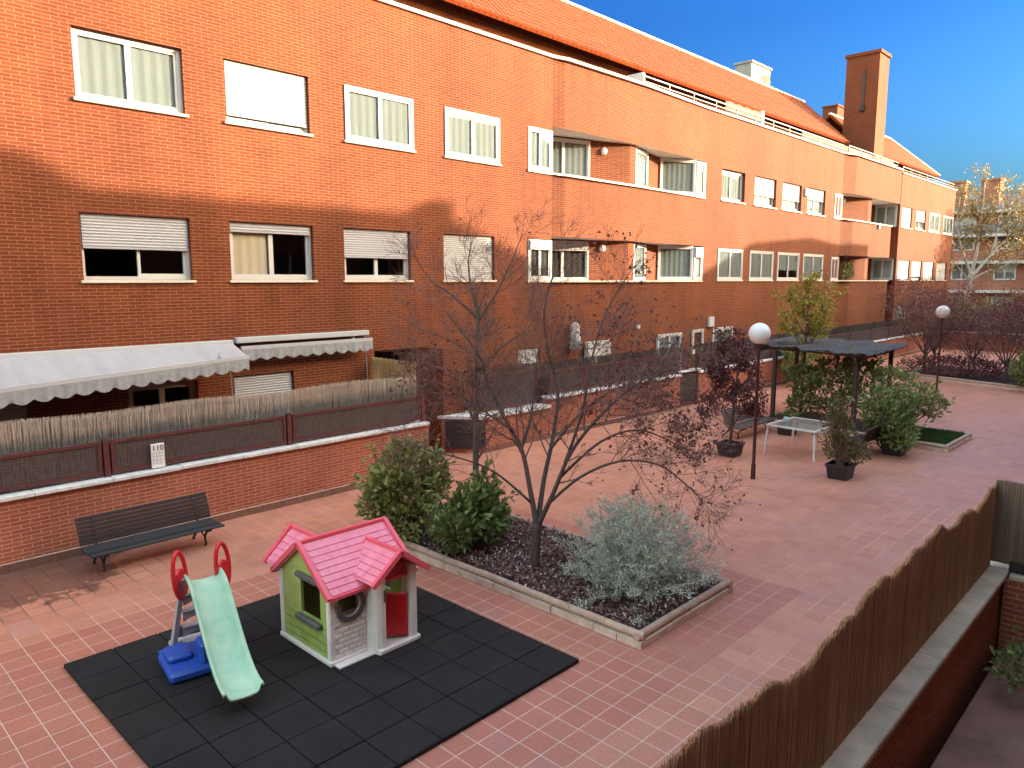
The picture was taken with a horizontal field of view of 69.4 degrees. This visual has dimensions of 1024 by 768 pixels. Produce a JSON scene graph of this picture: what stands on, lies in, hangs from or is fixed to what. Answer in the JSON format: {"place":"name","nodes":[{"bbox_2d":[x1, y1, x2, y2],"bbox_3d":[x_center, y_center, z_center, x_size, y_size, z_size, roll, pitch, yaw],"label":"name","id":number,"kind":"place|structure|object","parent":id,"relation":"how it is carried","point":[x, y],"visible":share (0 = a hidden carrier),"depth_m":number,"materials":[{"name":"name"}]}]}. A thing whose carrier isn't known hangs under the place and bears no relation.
{"place":"outdoors","nodes":[
{"label":"outdoors","id":0,"kind":"place"},
{"bbox_2d":[0,348,1023,767],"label":"courtyard floor","id":1,"kind":"structure","parent":0,"point":[810,552],"depth_m":10.30,"materials":[{"name":"tile"}]},
{"bbox_2d":[74,492,224,571],"bbox_3d":[-5.493,2.278,11.310,0.719,0.768,1.930,8,11,43],"label":"park bench","id":2,"kind":"object","parent":1,"relation":"on","point":[97,550],"visible":1,"depth_m":11.29,"materials":[{"name":"paint"}]},
{"bbox_2d":[0,420,429,574],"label":"terrace wall","id":3,"kind":"structure","parent":1,"relation":"on","point":[37,526],"depth_m":12.62,"materials":[{"name":"brick"}]},
{"bbox_2d":[0,375,417,492],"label":"heather screen","id":4,"kind":"object","parent":3,"relation":"on","point":[88,425],"visible":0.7,"depth_m":12.51,"materials":[{"name":"wicker"}]},
{"bbox_2d":[0,394,424,491],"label":"terrace fence","id":5,"kind":"object","parent":3,"relation":"on","point":[35,468],"visible":0.94,"depth_m":12.56,"materials":[{"name":"red metal"}]},
{"bbox_2d":[150,443,164,468],"bbox_3d":[-5.806,1.172,12.123,0.030,0.400,0.210,8,11,43],"label":"number sign","id":6,"kind":"object","parent":5,"relation":"attached to","point":[157,455],"visible":1,"depth_m":12.11,"materials":[{"name":"grey plastic"}]},
{"bbox_2d":[372,357,416,420],"bbox_3d":[-2.685,0.545,16.808,1.621,2.238,0.067,8,11,43],"label":"reed screen","id":7,"kind":"object","parent":3,"relation":"attached to","point":[380,371],"visible":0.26,"depth_m":16.85,"materials":[{"name":"wicker"}]},
{"bbox_2d":[64,582,578,767],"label":"play mat","id":8,"kind":"object","parent":1,"relation":"on","point":[453,670],"visible":0.66,"depth_m":7.47,"materials":[{"name":"rubber"}]},
{"bbox_2d":[158,541,263,701],"bbox_3d":[-3.207,2.447,7.789,0.809,1.294,1.870,-6,10,-37],"label":"toy slide","id":9,"kind":"object","parent":8,"relation":"on","point":[216,646],"visible":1,"depth_m":7.80,"materials":[{"name":"green plastic"}]},
{"bbox_2d":[262,516,430,669],"bbox_3d":[-1.943,2.323,8.650,1.630,1.300,1.236,8,11,43],"label":"playhouse","id":10,"kind":"object","parent":8,"relation":"on","point":[342,605],"visible":1,"depth_m":8.31,"materials":[{"name":"pink plastic"}]},
{"bbox_2d":[386,592,407,635],"bbox_3d":[-1.389,2.667,8.546,0.360,0.550,0.082,-1,12,-8],"label":"door","id":11,"kind":"structure","parent":10,"relation":"in","point":[396,602],"depth_m":8.54,"materials":[{"name":"red plastic"}]},
{"bbox_2d":[437,402,550,452],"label":"terrace wall","id":12,"kind":"structure","parent":1,"relation":"on","point":[453,434],"depth_m":18.17,"materials":[{"name":"brick"}]},
{"bbox_2d":[479,367,539,411],"bbox_3d":[-0.041,0.146,19.129,0.070,0.980,2.200,8,11,43],"label":"terrace fence","id":13,"kind":"object","parent":12,"relation":"on","point":[482,383],"visible":0.32,"depth_m":19.22,"materials":[{"name":"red metal"}]},
{"bbox_2d":[394,504,732,649],"bbox_3d":[0.260,2.583,11.137,5.507,0.180,2.220,8,11,43],"label":"planting bed","id":14,"kind":"object","parent":1,"relation":"on","point":[666,622],"visible":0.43,"depth_m":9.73,"materials":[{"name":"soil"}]},
{"bbox_2d":[346,432,457,543],"bbox_3d":[-1.672,1.603,11.897,1.626,1.733,1.930,8,11,43],"label":"green shrub","id":15,"kind":"object","parent":14,"relation":"on","point":[389,495],"visible":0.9,"depth_m":11.55,"materials":[{"name":"green plant"}]},
{"bbox_2d":[367,192,573,477],"bbox_3d":[-0.646,-0.296,11.859,3.405,5.482,2.004,1,8,4],"label":"bare tree","id":16,"kind":"object","parent":14,"relation":"on","point":[476,454],"visible":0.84,"depth_m":11.76,"materials":[{"name":"brown plant"}]},
{"bbox_2d":[426,459,521,555],"bbox_3d":[-0.524,1.871,11.271,1.477,1.379,1.726,8,11,43],"label":"green shrub","id":17,"kind":"object","parent":14,"relation":"on","point":[475,513],"visible":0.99,"depth_m":11.05,"materials":[{"name":"green plant"}]},
{"bbox_2d":[351,211,760,569],"bbox_3d":[0.789,0.134,10.002,5.596,5.058,3.697,-3,9,-21],"label":"purple leaf tree","id":18,"kind":"object","parent":14,"relation":"on","point":[538,515],"visible":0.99,"depth_m":10.33,"materials":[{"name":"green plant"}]},
{"bbox_2d":[547,490,728,625],"bbox_3d":[1.604,2.159,9.698,2.300,1.601,2.480,8,11,43],"label":"silver shrub","id":19,"kind":"object","parent":14,"relation":"on","point":[631,556],"visible":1,"depth_m":9.57,"materials":[{"name":"green plant"}]},
{"bbox_2d":[542,374,681,437],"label":"terrace wall","id":20,"kind":"structure","parent":1,"relation":"on","point":[589,421],"depth_m":21.34,"materials":[{"name":"brick"}]},
{"bbox_2d":[479,348,675,398],"bbox_3d":[2.232,-0.298,21.414,8.888,1.024,0.087,-8,11,-44],"label":"heather screen","id":21,"kind":"object","parent":20,"relation":"on","point":[587,360],"visible":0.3,"depth_m":21.07,"materials":[{"name":"wicker"}]},
{"bbox_2d":[549,355,679,392],"bbox_3d":[3.257,-0.360,22.103,0.070,0.705,6.520,8,11,43],"label":"terrace fence","id":22,"kind":"object","parent":20,"relation":"on","point":[596,369],"visible":0.48,"depth_m":21.27,"materials":[{"name":"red metal"}]},
{"bbox_2d":[692,324,770,457],"bbox_3d":[5.264,0.143,17.669,1.911,3.193,1.351,0,8,3],"label":"potted tree","id":23,"kind":"object","parent":1,"relation":"on","point":[733,394],"visible":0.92,"depth_m":17.55,"materials":[{"name":"purple plant"}]},
{"bbox_2d":[720,405,777,438],"bbox_3d":[6.526,1.007,20.345,0.719,0.768,2.100,8,11,43],"label":"park bench","id":24,"kind":"object","parent":1,"relation":"on","point":[744,425],"visible":0.66,"depth_m":20.09,"materials":[{"name":"metal"}]},
{"bbox_2d":[748,323,770,478],"bbox_3d":[5.142,0.376,15.550,0.444,3.322,0.444,8,11,43],"label":"street lamp","id":25,"kind":"object","parent":1,"relation":"on","point":[759,334],"visible":1,"depth_m":15.40,"materials":[{"name":"metal"}]},
{"bbox_2d":[776,410,802,435],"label":"potted plant","id":26,"kind":"object","parent":1,"relation":"on","point":[784,431],"visible":0.81,"depth_m":20.18,"materials":[{"name":"green plant"}]},
{"bbox_2d":[763,417,830,461],"bbox_3d":[7.137,1.330,18.117,1.482,0.722,1.282,-7,11,-43],"label":"garden table","id":27,"kind":"object","parent":1,"relation":"on","point":[793,428],"visible":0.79,"depth_m":18.04,"materials":[{"name":"white metal"}]},
{"bbox_2d":[780,329,829,380],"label":"green shrub","id":28,"kind":"object","parent":1,"relation":"on","point":[809,358],"visible":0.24,"depth_m":29.33,"materials":[{"name":"green plant"}]},
{"bbox_2d":[697,332,934,402],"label":"terrace wall","id":29,"kind":"structure","parent":1,"relation":"on","point":[911,348],"depth_m":29.87,"materials":[{"name":"brick"}]},
{"bbox_2d":[694,317,928,368],"bbox_3d":[16.136,-2.360,35.523,0.106,0.937,28.511,8,11,43],"label":"heather screen","id":30,"kind":"object","parent":29,"relation":"on","point":[840,330],"visible":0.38,"depth_m":34.23,"materials":[{"name":"wicker"}]},
{"bbox_2d":[698,321,934,368],"bbox_3d":[16.279,-2.210,35.537,0.070,0.625,28.520,8,11,43],"label":"terrace fence","id":31,"kind":"object","parent":29,"relation":"on","point":[871,334],"visible":0.41,"depth_m":35.29,"materials":[{"name":"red metal"}]},
{"bbox_2d":[746,336,907,430],"bbox_3d":[9.389,-0.102,22.415,4.219,2.357,5.141,8,11,43],"label":"pergola","id":32,"kind":"object","parent":1,"relation":"on","point":[866,349],"visible":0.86,"depth_m":21.57,"materials":[{"name":"metal"}]},
{"bbox_2d":[811,392,875,480],"bbox_3d":[7.159,1.081,15.883,1.260,1.834,1.143,8,11,43],"label":"potted bush","id":33,"kind":"object","parent":1,"relation":"on","point":[841,467],"visible":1,"depth_m":15.78,"materials":[{"name":"green plant"}]},
{"bbox_2d":[850,423,883,459],"bbox_3d":[8.558,1.341,17.966,0.719,0.768,1.450,8,11,43],"label":"park bench","id":34,"kind":"object","parent":1,"relation":"on","point":[869,435],"visible":0.62,"depth_m":17.75,"materials":[{"name":"metal"}]},
{"bbox_2d":[764,410,971,452],"bbox_3d":[9.722,1.235,20.721,2.229,0.180,5.159,-7,11,-43],"label":"planting bed","id":35,"kind":"object","parent":1,"relation":"on","point":[965,437],"visible":0.39,"depth_m":20.35,"materials":[{"name":"concrete"}]},
{"bbox_2d":[771,269,848,413],"bbox_3d":[8.876,-1.248,22.293,2.006,4.460,1.578,0,8,-3],"label":"yellow tree","id":36,"kind":"object","parent":35,"relation":"on","point":[821,318],"visible":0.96,"depth_m":22.12,"materials":[{"name":"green plant"}]},
{"bbox_2d":[777,343,887,419],"bbox_3d":[9.078,-0.019,21.195,3.027,2.357,2.209,8,11,43],"label":"climbing shrub","id":37,"kind":"object","parent":35,"relation":"on","point":[814,378],"visible":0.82,"depth_m":21.04,"materials":[{"name":"green plant"}]},
{"bbox_2d":[868,359,955,420],"bbox_3d":[10.776,0.367,20.097,2.370,1.893,2.052,8,11,43],"label":"green shrub","id":38,"kind":"object","parent":35,"relation":"on","point":[902,375],"visible":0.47,"depth_m":19.72,"materials":[{"name":"green plant"}]},
{"bbox_2d":[847,379,933,456],"bbox_3d":[9.294,0.818,18.179,1.793,1.714,2.208,8,11,43],"label":"potted bush","id":39,"kind":"object","parent":1,"relation":"on","point":[896,430],"visible":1,"depth_m":17.92,"materials":[{"name":"green plant"}]},
{"bbox_2d":[887,271,978,348],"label":"purple leaf tree","id":40,"kind":"object","parent":1,"relation":"on","point":[934,290],"visible":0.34,"depth_m":41.18,"materials":[{"name":"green plant"}]},
{"bbox_2d":[935,304,949,399],"bbox_3d":[14.959,-1.100,25.871,0.444,3.370,0.444,8,11,43],"label":"street lamp","id":41,"kind":"object","parent":1,"relation":"on","point":[942,312],"visible":0.88,"depth_m":25.70,"materials":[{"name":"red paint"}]},
{"bbox_2d":[908,364,1023,390],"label":"planting bed","id":42,"kind":"object","parent":1,"relation":"on","point":[987,381],"visible":0.43,"depth_m":30.57,"materials":[{"name":"concrete"}]},
{"bbox_2d":[870,273,988,372],"bbox_3d":[18.246,-2.708,32.556,4.573,4.401,4.120,8,11,43],"label":"purple leaf tree","id":43,"kind":"object","parent":42,"relation":"on","point":[908,322],"visible":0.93,"depth_m":32.12,"materials":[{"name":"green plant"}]},
{"bbox_2d":[895,279,981,367],"bbox_3d":[19.704,-2.932,34.300,3.593,4.366,3.587,4,9,26],"label":"purple leaf tree","id":44,"kind":"object","parent":42,"relation":"on","point":[928,310],"visible":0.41,"depth_m":34.09,"materials":[{"name":"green plant"}]},
{"bbox_2d":[895,350,1016,379],"bbox_3d":[18.914,-0.892,31.525,4.745,1.210,2.038,8,11,43],"label":"hedge","id":45,"kind":"object","parent":42,"relation":"on","point":[985,364],"visible":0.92,"depth_m":31.28,"materials":[{"name":"purple plant"}]},
{"bbox_2d":[931,284,1021,374],"bbox_3d":[19.939,-2.355,31.944,3.452,3.887,3.895,8,11,43],"label":"purple leaf tree","id":46,"kind":"object","parent":42,"relation":"on","point":[963,327],"visible":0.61,"depth_m":31.64,"materials":[{"name":"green plant"}]},
{"bbox_2d":[947,285,1023,381],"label":"purple leaf tree","id":47,"kind":"object","parent":42,"relation":"on","point":[1005,362],"visible":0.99,"depth_m":29.44,"materials":[{"name":"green plant"}]},
{"bbox_2d":[982,290,1023,353],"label":"purple leaf tree","id":48,"kind":"object","parent":42,"relation":"on","point":[1017,296],"visible":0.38,"depth_m":31.40,"materials":[{"name":"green plant"}]},
{"bbox_2d":[1006,347,1023,386],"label":"green shrub","id":49,"kind":"object","parent":42,"relation":"on","point":[1014,364],"visible":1,"depth_m":28.12,"materials":[{"name":"green plant"}]},
{"bbox_2d":[937,331,1023,352],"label":"terrace wall","id":50,"kind":"structure","parent":1,"relation":"on","point":[966,347],"depth_m":44.38,"materials":[{"name":"brick"}]},
{"bbox_2d":[678,368,700,406],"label":"garden gate","id":51,"kind":"structure","parent":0,"point":[693,390],"depth_m":24.93,"materials":[{"name":"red metal"}]},
{"bbox_2d":[568,0,1023,196],"label":"sky","id":52,"kind":"structure","parent":0,"point":[955,94],"materials":[{"name":"blue"}]},
{"bbox_2d":[909,425,963,444],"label":"grass","id":53,"kind":"structure","parent":0,"point":[940,437],"depth_m":19.30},
{"bbox_2d":[931,643,1023,767],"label":"patio floor","id":54,"kind":"structure","parent":0,"point":[988,731],"depth_m":6.37,"materials":[{"name":"tile"}]},
{"bbox_2d":[821,561,1010,767],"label":"patio wall","id":55,"kind":"structure","parent":54,"relation":"on","point":[911,718],"depth_m":6.26,"materials":[{"name":"brick"}]},
{"bbox_2d":[658,483,997,767],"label":"reed fence","id":56,"kind":"object","parent":55,"relation":"on","point":[811,713],"visible":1,"depth_m":5.04,"materials":[{"name":"wicker"}]},
{"bbox_2d":[983,624,1023,697],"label":"patio plant","id":57,"kind":"object","parent":54,"relation":"on","point":[1012,653],"visible":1,"depth_m":6.85,"materials":[{"name":"green plant"}]},
{"label":"ground","id":58,"kind":"structure","parent":0,"visible":0},
{"bbox_2d":[0,0,956,454],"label":"apartment building","id":59,"kind":"structure","parent":58,"relation":"on","point":[188,170],"depth_m":17.63,"materials":[{"name":"brick"}]},
{"bbox_2d":[0,403,30,454],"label":"window","id":60,"kind":"structure","parent":59,"relation":"in","point":[13,412],"depth_m":12.27,"materials":[{"name":"glass"}]},
{"bbox_2d":[0,340,249,408],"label":"awning","id":61,"kind":"object","parent":59,"relation":"attached to","point":[29,377],"visible":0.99,"depth_m":12.51,"materials":[{"name":"white fabric"}]},
{"bbox_2d":[70,26,188,117],"bbox_3d":[-6.729,-5.460,13.023,0.215,1.215,1.920,8,11,43],"label":"window","id":62,"kind":"structure","parent":59,"relation":"in","point":[110,70],"depth_m":13.03,"materials":[{"name":"white plastic"}]},
{"bbox_2d":[79,212,196,282],"bbox_3d":[-6.781,-2.438,13.401,0.225,1.205,1.980,8,11,43],"label":"window","id":63,"kind":"structure","parent":59,"relation":"in","point":[97,230],"depth_m":13.38,"materials":[{"name":"white plastic"}]},
{"bbox_2d":[128,380,195,428],"bbox_3d":[-6.646,1.124,14.156,0.070,2.330,1.270,8,11,43],"label":"window","id":64,"kind":"structure","parent":59,"relation":"in","point":[191,384],"depth_m":14.02,"materials":[{"name":"beige plastic"}]},
{"bbox_2d":[234,371,291,420],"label":"window","id":65,"kind":"structure","parent":59,"relation":"in","point":[275,381],"depth_m":15.43,"materials":[{"name":"white plastic"}]},
{"bbox_2d":[223,59,313,136],"bbox_3d":[-4.925,-5.723,14.891,0.225,1.215,1.920,8,11,43],"label":"window","id":66,"kind":"structure","parent":59,"relation":"in","point":[256,97],"depth_m":14.85,"materials":[{"name":"white plastic"}]},
{"bbox_2d":[229,221,317,282],"bbox_3d":[-4.952,-2.704,15.286,0.225,1.205,1.960,8,11,43],"label":"window","id":67,"kind":"structure","parent":59,"relation":"in","point":[248,250],"depth_m":15.15,"materials":[{"name":"white plastic"}]},
{"bbox_2d":[234,330,372,377],"bbox_3d":[-4.362,-0.303,15.933,0.309,1.560,3.180,8,11,43],"label":"awning","id":68,"kind":"object","parent":59,"relation":"attached to","point":[266,352],"visible":0.98,"depth_m":15.69,"materials":[{"name":"white fabric"}]},
{"bbox_2d":[343,228,413,281],"bbox_3d":[-3.127,-2.968,17.168,0.225,1.205,1.970,8,11,43],"label":"window","id":69,"kind":"structure","parent":59,"relation":"in","point":[358,243],"depth_m":17.12,"materials":[{"name":"white plastic"}]},
{"bbox_2d":[344,84,415,152],"bbox_3d":[-2.990,-5.990,16.792,0.095,1.215,1.990,8,11,43],"label":"window","id":70,"kind":"structure","parent":59,"relation":"in","point":[372,118],"depth_m":16.76,"materials":[{"name":"white plastic"}]},
{"bbox_2d":[374,349,399,379],"bbox_3d":[-3.398,0.375,18.685,0.060,2.550,1.410,8,11,43],"label":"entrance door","id":71,"kind":"structure","parent":59,"relation":"in","point":[389,354],"depth_m":18.78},
{"bbox_2d":[443,234,496,281],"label":"window","id":72,"kind":"structure","parent":59,"relation":"in","point":[450,241],"depth_m":19.16,"materials":[{"name":"white plastic"}]},
{"bbox_2d":[443,107,501,166],"bbox_3d":[-0.992,-6.280,18.853,0.095,1.215,2.000,8,11,43],"label":"window","id":73,"kind":"structure","parent":59,"relation":"in","point":[469,136],"depth_m":18.83,"materials":[{"name":"white plastic"}]},
{"bbox_2d":[527,239,552,281],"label":"window","id":74,"kind":"structure","parent":59,"relation":"in","point":[547,244],"depth_m":21.14,"materials":[{"name":"white plastic"}]},
{"bbox_2d":[527,126,553,173],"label":"window","id":75,"kind":"structure","parent":59,"relation":"in","point":[540,141],"depth_m":20.71,"materials":[{"name":"white plastic"}]},
{"bbox_2d":[552,240,588,279],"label":"window","id":76,"kind":"structure","parent":59,"relation":"in","point":[555,255],"depth_m":23.04,"materials":[{"name":"white plastic"}]},
{"bbox_2d":[552,137,589,177],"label":"window","id":77,"kind":"structure","parent":59,"relation":"in","point":[570,156],"depth_m":22.63,"materials":[{"name":"white plastic"}]},
{"bbox_2d":[584,340,610,362],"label":"window","id":78,"kind":"structure","parent":59,"relation":"in","point":[590,344],"depth_m":23.01,"materials":[{"name":"white plastic"}]},
{"bbox_2d":[633,243,645,279],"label":"window","id":79,"kind":"structure","parent":59,"relation":"in","point":[640,251],"depth_m":25.06,"materials":[{"name":"white plastic"}]},
{"bbox_2d":[635,148,648,186],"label":"window","id":80,"kind":"structure","parent":59,"relation":"in","point":[641,173],"depth_m":24.66,"materials":[{"name":"white plastic"}]},
{"bbox_2d":[656,332,681,361],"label":"window","id":81,"kind":"structure","parent":59,"relation":"in","point":[673,335],"depth_m":26.16,"materials":[{"name":"white plastic"}]},
{"bbox_2d":[656,245,693,279],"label":"window","id":82,"kind":"structure","parent":59,"relation":"in","point":[674,262],"depth_m":26.90,"materials":[{"name":"white plastic"}]},
{"bbox_2d":[659,158,696,194],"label":"window","id":83,"kind":"structure","parent":59,"relation":"in","point":[677,175],"depth_m":26.48,"materials":[{"name":"white plastic"}]},
{"bbox_2d":[693,247,703,279],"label":"window","id":84,"kind":"structure","parent":59,"relation":"in","point":[698,253],"depth_m":27.37,"materials":[{"name":"white plastic"}]},
{"bbox_2d":[695,161,705,196],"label":"window","id":85,"kind":"structure","parent":59,"relation":"in","point":[700,166],"depth_m":26.98,"materials":[{"name":"white plastic"}]},
{"bbox_2d":[716,248,742,280],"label":"window","id":86,"kind":"structure","parent":59,"relation":"in","point":[729,261],"depth_m":29.16,"materials":[{"name":"white plastic"}]},
{"bbox_2d":[721,169,745,204],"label":"window","id":87,"kind":"structure","parent":59,"relation":"in","point":[731,192],"depth_m":29.00,"materials":[{"name":"white plastic"}]},
{"bbox_2d":[748,250,773,280],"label":"window","id":88,"kind":"structure","parent":59,"relation":"in","point":[760,262],"depth_m":31.10,"materials":[{"name":"white plastic"}]},
{"bbox_2d":[753,176,776,208],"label":"window","id":89,"kind":"structure","parent":59,"relation":"in","point":[764,188],"depth_m":30.89,"materials":[{"name":"white plastic"}]},
{"bbox_2d":[776,252,799,280],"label":"window","id":90,"kind":"structure","parent":59,"relation":"in","point":[785,261],"depth_m":33.00,"materials":[{"name":"white plastic"}]},
{"bbox_2d":[781,182,801,212],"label":"window","id":91,"kind":"structure","parent":59,"relation":"in","point":[790,200],"depth_m":32.76,"materials":[{"name":"white plastic"}]},
{"bbox_2d":[801,254,823,280],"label":"window","id":92,"kind":"structure","parent":59,"relation":"in","point":[811,262],"depth_m":34.92,"materials":[{"name":"white plastic"}]},
{"bbox_2d":[806,188,825,216],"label":"window","id":93,"kind":"structure","parent":59,"relation":"in","point":[815,198],"depth_m":34.72,"materials":[{"name":"white plastic"}]},
{"bbox_2d":[840,256,854,279],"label":"balcony plant","id":94,"kind":"object","parent":59,"relation":"on","point":[846,265],"visible":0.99,"depth_m":38.49,"materials":[{"name":"green plant"}]},
{"bbox_2d":[870,258,893,279],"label":"window","id":95,"kind":"structure","parent":59,"relation":"in","point":[881,269],"depth_m":43.19,"materials":[{"name":"white plastic"}]},
{"bbox_2d":[874,204,897,226],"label":"window","id":96,"kind":"structure","parent":59,"relation":"in","point":[884,214],"depth_m":42.74,"materials":[{"name":"white plastic"}]},
{"bbox_2d":[897,260,909,280],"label":"window","id":97,"kind":"structure","parent":59,"relation":"in","point":[902,264],"depth_m":43.89,"materials":[{"name":"white plastic"}]},
{"bbox_2d":[901,207,911,228],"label":"window","id":98,"kind":"structure","parent":59,"relation":"in","point":[906,212],"depth_m":43.39,"materials":[{"name":"white plastic"}]},
{"bbox_2d":[911,261,921,280],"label":"window","id":99,"kind":"structure","parent":59,"relation":"in","point":[915,271],"depth_m":45.68,"materials":[{"name":"white plastic"}]},
{"bbox_2d":[915,210,925,231],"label":"window","id":100,"kind":"structure","parent":59,"relation":"in","point":[920,217],"depth_m":45.41,"materials":[{"name":"white plastic"}]},
{"bbox_2d":[928,212,939,233],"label":"window","id":101,"kind":"structure","parent":59,"relation":"in","point":[934,219],"depth_m":47.27,"materials":[{"name":"white plastic"}]},
{"bbox_2d":[935,262,945,280],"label":"window","id":102,"kind":"structure","parent":59,"relation":"in","point":[940,267],"depth_m":49.59,"materials":[{"name":"white plastic"}]},
{"bbox_2d":[942,216,953,235],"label":"window","id":103,"kind":"structure","parent":59,"relation":"in","point":[947,229],"depth_m":49.64,"materials":[{"name":"white plastic"}]},
{"bbox_2d":[948,292,1017,322],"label":"green shrub","id":104,"kind":"object","parent":58,"relation":"on","point":[987,297],"visible":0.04,"depth_m":49.81,"materials":[{"name":"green plant"}]},
{"bbox_2d":[946,177,1023,308],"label":"apartment building","id":105,"kind":"structure","parent":58,"relation":"on","point":[1017,276],"depth_m":67.16,"materials":[{"name":"orange brick"}]},
{"bbox_2d":[950,264,971,279],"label":"window","id":106,"kind":"structure","parent":105,"relation":"in","point":[955,273],"depth_m":68.73,"materials":[{"name":"white plastic"}]},
{"bbox_2d":[993,263,1016,279],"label":"window","id":107,"kind":"structure","parent":105,"relation":"in","point":[1012,267],"depth_m":66.21,"materials":[{"name":"white plastic"}]},
{"bbox_2d":[948,161,1023,301],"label":"plane tree","id":108,"kind":"object","parent":58,"relation":"on","point":[975,211],"visible":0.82,"depth_m":53.73,"materials":[{"name":"yellow plant"}]},
{"bbox_2d":[998,573,1023,653],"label":"patio wall","id":109,"kind":"structure","parent":58,"relation":"on","point":[1012,613],"depth_m":7.88,"materials":[{"name":"brick"}]},
{"bbox_2d":[990,479,1023,574],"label":"reed fence","id":110,"kind":"object","parent":109,"relation":"on","point":[1008,539],"visible":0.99,"depth_m":7.93,"materials":[{"name":"wicker"}]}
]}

